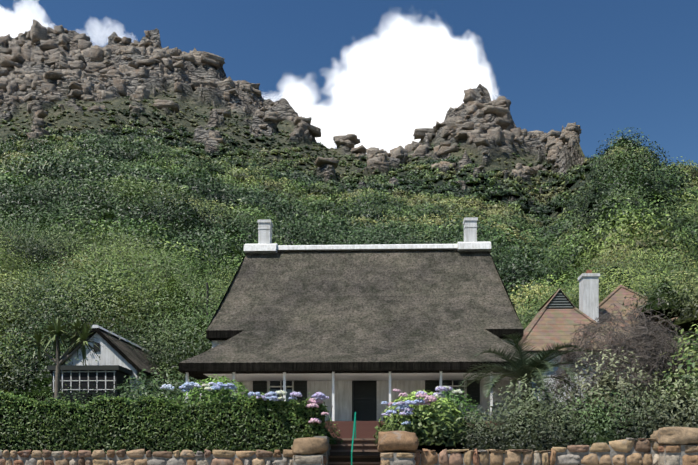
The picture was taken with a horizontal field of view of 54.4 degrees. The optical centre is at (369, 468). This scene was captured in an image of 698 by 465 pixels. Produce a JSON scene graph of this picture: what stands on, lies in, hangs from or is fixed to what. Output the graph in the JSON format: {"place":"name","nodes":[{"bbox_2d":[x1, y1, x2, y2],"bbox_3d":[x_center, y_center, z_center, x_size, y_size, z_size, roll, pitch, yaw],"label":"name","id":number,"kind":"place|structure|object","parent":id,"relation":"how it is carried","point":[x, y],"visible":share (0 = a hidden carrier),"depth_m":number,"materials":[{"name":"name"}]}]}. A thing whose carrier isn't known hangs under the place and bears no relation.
{"place":"outdoors","nodes":[
{"label":"outdoors","id":0,"kind":"place"},
{"bbox_2d":[0,28,593,453],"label":"hill terrain","id":1,"kind":"structure","parent":0,"point":[206,98],"depth_m":455.68,"materials":[{"name":"grey stone"}]},
{"bbox_2d":[19,317,104,398],"bbox_3d":[-14.271,-4.809,31.579,4.069,4.576,2.724,0,0,2],"label":"aloe tree","id":2,"kind":"object","parent":1,"relation":"on","point":[56,328],"depth_m":31.31,"materials":[{"name":"green plant"}]},
{"bbox_2d":[48,325,167,403],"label":"cottage","id":3,"kind":"structure","parent":1,"relation":"on","point":[117,361],"depth_m":35.58,"materials":[{"name":"white paint"}]},
{"bbox_2d":[0,388,332,454],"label":"hedge","id":4,"kind":"object","parent":1,"relation":"on","point":[164,401],"depth_m":19.46,"materials":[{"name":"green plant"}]},
{"bbox_2d":[206,283,208,322],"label":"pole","id":5,"kind":"object","parent":1,"relation":"on","point":[207,313],"visible":0.33,"depth_m":45.68,"materials":[{"name":"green plant"}]},
{"bbox_2d":[0,19,581,186],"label":"crag rocks","id":6,"kind":"object","parent":1,"relation":"on","point":[18,52],"visible":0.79,"depth_m":533.94,"materials":[{"name":"grey stone"}]},
{"bbox_2d":[0,90,601,229],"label":"hill bush","id":7,"kind":"object","parent":1,"relation":"on","point":[159,139],"visible":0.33,"depth_m":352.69,"materials":[{"name":"green plant"}]},
{"bbox_2d":[175,374,481,447],"bbox_3d":[-1.212,-1.730,20.542,9.656,2.307,3.249,0,0,2],"label":"hydrangea bush","id":8,"kind":"object","parent":1,"relation":"on","point":[438,411],"depth_m":19.77,"materials":[{"name":"green plant"}]},
{"bbox_2d":[160,382,462,424],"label":"hydrangea flowers","id":9,"kind":"object","parent":8,"relation":"on","point":[403,408],"visible":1,"depth_m":19.15,"materials":[{"name":"plant"}]},
{"bbox_2d":[0,143,697,320],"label":"hill bush","id":10,"kind":"object","parent":1,"relation":"on","point":[146,202],"visible":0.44,"depth_m":95.61,"materials":[{"name":"green plant"}]},
{"bbox_2d":[0,201,697,400],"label":"hill bush","id":11,"kind":"object","parent":1,"relation":"on","point":[74,280],"visible":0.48,"depth_m":49.05,"materials":[{"name":"green plant"}]},
{"bbox_2d":[0,127,697,266],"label":"hill bush","id":12,"kind":"object","parent":1,"relation":"on","point":[14,163],"visible":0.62,"depth_m":200.15,"materials":[{"name":"green plant"}]},
{"bbox_2d":[314,436,390,464],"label":"step cheek walls","id":13,"kind":"structure","parent":1,"relation":"on","point":[327,454],"depth_m":19.14,"materials":[{"name":"beige stone"}]},
{"bbox_2d":[186,371,540,437],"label":"porch posts","id":14,"kind":"object","parent":1,"relation":"on","point":[365,429],"visible":0.08,"depth_m":24.77,"materials":[{"name":"white wood"}]},
{"bbox_2d":[212,339,518,420],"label":"house walls","id":15,"kind":"structure","parent":1,"relation":"on","point":[343,400],"depth_m":27.41,"materials":[{"name":"white paint"}]},
{"bbox_2d":[179,322,544,381],"bbox_3d":[-0.233,-4.706,26.178,13.400,2.290,3.100,0,0,2],"label":"porch roof","id":16,"kind":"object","parent":15,"relation":"on","point":[344,351],"visible":0.85,"depth_m":25.68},
{"bbox_2d":[353,381,374,420],"bbox_3d":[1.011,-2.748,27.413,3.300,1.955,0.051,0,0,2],"label":"door","id":17,"kind":"structure","parent":15,"relation":"attached to","point":[368,401],"depth_m":27.45,"materials":[{"name":"black wood"}]},
{"bbox_2d":[206,250,523,341],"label":"thatched roof","id":18,"kind":"structure","parent":15,"relation":"on","point":[385,286],"depth_m":29.12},
{"bbox_2d":[244,217,490,253],"bbox_3d":[-0.089,-10.696,31.426,11.260,1.550,1.260,0,0,2],"label":"ridge cap and chimneys","id":19,"kind":"object","parent":18,"relation":"on","point":[266,245],"visible":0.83,"depth_m":31.09,"materials":[{"name":"white paint"}]},
{"bbox_2d":[253,380,479,420],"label":"house windows","id":20,"kind":"structure","parent":15,"relation":"in","point":[473,390],"depth_m":27.50,"materials":[{"name":"black glass"}]},
{"bbox_2d":[519,270,697,413],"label":"neighbour house","id":21,"kind":"structure","parent":1,"relation":"on","point":[546,325],"depth_m":35.96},
{"bbox_2d":[547,293,572,307],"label":"neighbour vent slats","id":22,"kind":"object","parent":21,"relation":"attached to","point":[559,304],"visible":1,"depth_m":36.10,"materials":[{"name":"grey wood"}]},
{"bbox_2d":[599,258,697,286],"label":"overhead cable","id":23,"kind":"object","parent":21,"relation":"attached to","point":[647,272],"visible":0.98,"depth_m":36.36,"materials":[{"name":"black metal"}]},
{"bbox_2d":[533,298,697,419],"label":"dry shrub twigs","id":24,"kind":"object","parent":1,"relation":"on","point":[650,329],"visible":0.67,"depth_m":23.59,"materials":[{"name":"brown plant"}]},
{"bbox_2d":[587,311,697,425],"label":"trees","id":25,"kind":"object","parent":1,"relation":"on","point":[693,368],"depth_m":22.92,"materials":[{"name":"green plant"}]},
{"bbox_2d":[621,261,697,331],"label":"feathery tree","id":26,"kind":"object","parent":1,"relation":"on","point":[688,303],"depth_m":36.07,"materials":[{"name":"green plant"}]},
{"bbox_2d":[0,0,697,166],"label":"sky","id":27,"kind":"structure","parent":0,"point":[378,72],"materials":[{"name":"blue"}]},
{"label":"ground","id":28,"kind":"structure","parent":0,"visible":0},
{"bbox_2d":[573,312,697,419],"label":"dry shrub twigs","id":29,"kind":"object","parent":28,"relation":"on","point":[648,368],"visible":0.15,"depth_m":24.62,"materials":[{"name":"brown plant"}]},
{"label":"road and pavement","id":30,"kind":"structure","parent":0,"visible":0},
{"bbox_2d":[293,455,324,464],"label":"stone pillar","id":31,"kind":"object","parent":30,"relation":"on","point":[294,463],"visible":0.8,"depth_m":18.12,"materials":[{"name":"grey stone"}]},
{"bbox_2d":[294,455,320,463],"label":"gate pillar blocks","id":32,"kind":"object","parent":31,"relation":"attached to","point":[310,459],"visible":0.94,"depth_m":18.07,"materials":[{"name":"stone"}]},
{"bbox_2d":[291,437,328,454],"bbox_3d":[-1.610,-0.610,18.530,1.000,0.472,1.052,0,0,2],"label":"capstone","id":33,"kind":"object","parent":31,"relation":"on","point":[311,446],"visible":1,"depth_m":18.07,"materials":[{"name":"stone"}]},
{"bbox_2d":[321,456,326,463],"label":"gate pillar","id":34,"kind":"structure","parent":31,"relation":"on","point":[324,460],"depth_m":18.29,"materials":[{"name":"stone"}]},
{"bbox_2d":[0,443,658,464],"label":"street wall","id":35,"kind":"structure","parent":30,"relation":"on","point":[612,453],"depth_m":18.53,"materials":[{"name":"brown stone"}]},
{"bbox_2d":[0,438,663,464],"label":"street wall stones","id":36,"kind":"object","parent":35,"relation":"attached to","point":[511,457],"visible":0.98,"depth_m":18.35,"materials":[{"name":"brown stone"}]},
{"bbox_2d":[328,438,380,464],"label":"garden steps","id":37,"kind":"structure","parent":30,"relation":"on","point":[366,451],"depth_m":19.85,"materials":[{"name":"brown stone"}]},
{"bbox_2d":[351,412,355,464],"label":"step handrail","id":38,"kind":"object","parent":37,"relation":"on","point":[354,427],"visible":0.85,"depth_m":19.52,"materials":[{"name":"teal metal"}]},
{"bbox_2d":[382,453,413,464],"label":"mortar","id":39,"kind":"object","parent":30,"relation":"on","point":[393,458],"visible":0.4,"depth_m":18.05,"materials":[{"name":"grey concrete"}]},
{"bbox_2d":[377,431,418,452],"bbox_3d":[0.790,-0.733,18.429,1.140,0.630,1.071,0,0,2],"label":"capstone","id":40,"kind":"object","parent":39,"relation":"on","point":[398,441],"visible":0.94,"depth_m":18.04,"materials":[{"name":"stone"}]},
{"bbox_2d":[381,452,414,464],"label":"pillar stones","id":41,"kind":"object","parent":39,"relation":"attached to","point":[399,462],"visible":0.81,"depth_m":18.01,"materials":[{"name":"stone"}]},
{"bbox_2d":[659,445,697,464],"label":"mortar","id":42,"kind":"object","parent":30,"relation":"on","point":[682,453],"visible":0.25,"depth_m":17.82,"materials":[{"name":"grey concrete"}]},
{"bbox_2d":[657,446,666,464],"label":"end pillar","id":43,"kind":"structure","parent":42,"relation":"on","point":[661,458],"depth_m":17.99,"materials":[{"name":"stone"}]},
{"bbox_2d":[650,427,697,444],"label":"capstone","id":44,"kind":"object","parent":42,"relation":"on","point":[676,435],"visible":0.9,"depth_m":17.77,"materials":[{"name":"stone"}]},
{"bbox_2d":[663,444,697,464],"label":"end pillar blocks","id":45,"kind":"object","parent":42,"relation":"attached to","point":[686,459],"visible":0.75,"depth_m":17.78,"materials":[{"name":"stone"}]},
{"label":"garden paving","id":46,"kind":"structure","parent":0,"visible":0},
{"bbox_2d":[0,334,697,424],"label":"garden shrubs","id":47,"kind":"object","parent":46,"relation":"on","point":[175,383],"depth_m":31.24,"materials":[{"name":"green plant"}]},
{"bbox_2d":[458,332,597,403],"bbox_3d":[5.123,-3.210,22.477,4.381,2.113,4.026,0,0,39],"label":"palm fronds","id":48,"kind":"object","parent":46,"relation":"on","point":[528,367],"visible":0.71,"depth_m":21.93,"materials":[{"name":"green plant"}]},
{"bbox_2d":[448,346,697,453],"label":"grey shrub","id":49,"kind":"object","parent":46,"relation":"on","point":[574,423],"depth_m":19.67,"materials":[{"name":"plant"}]}
]}

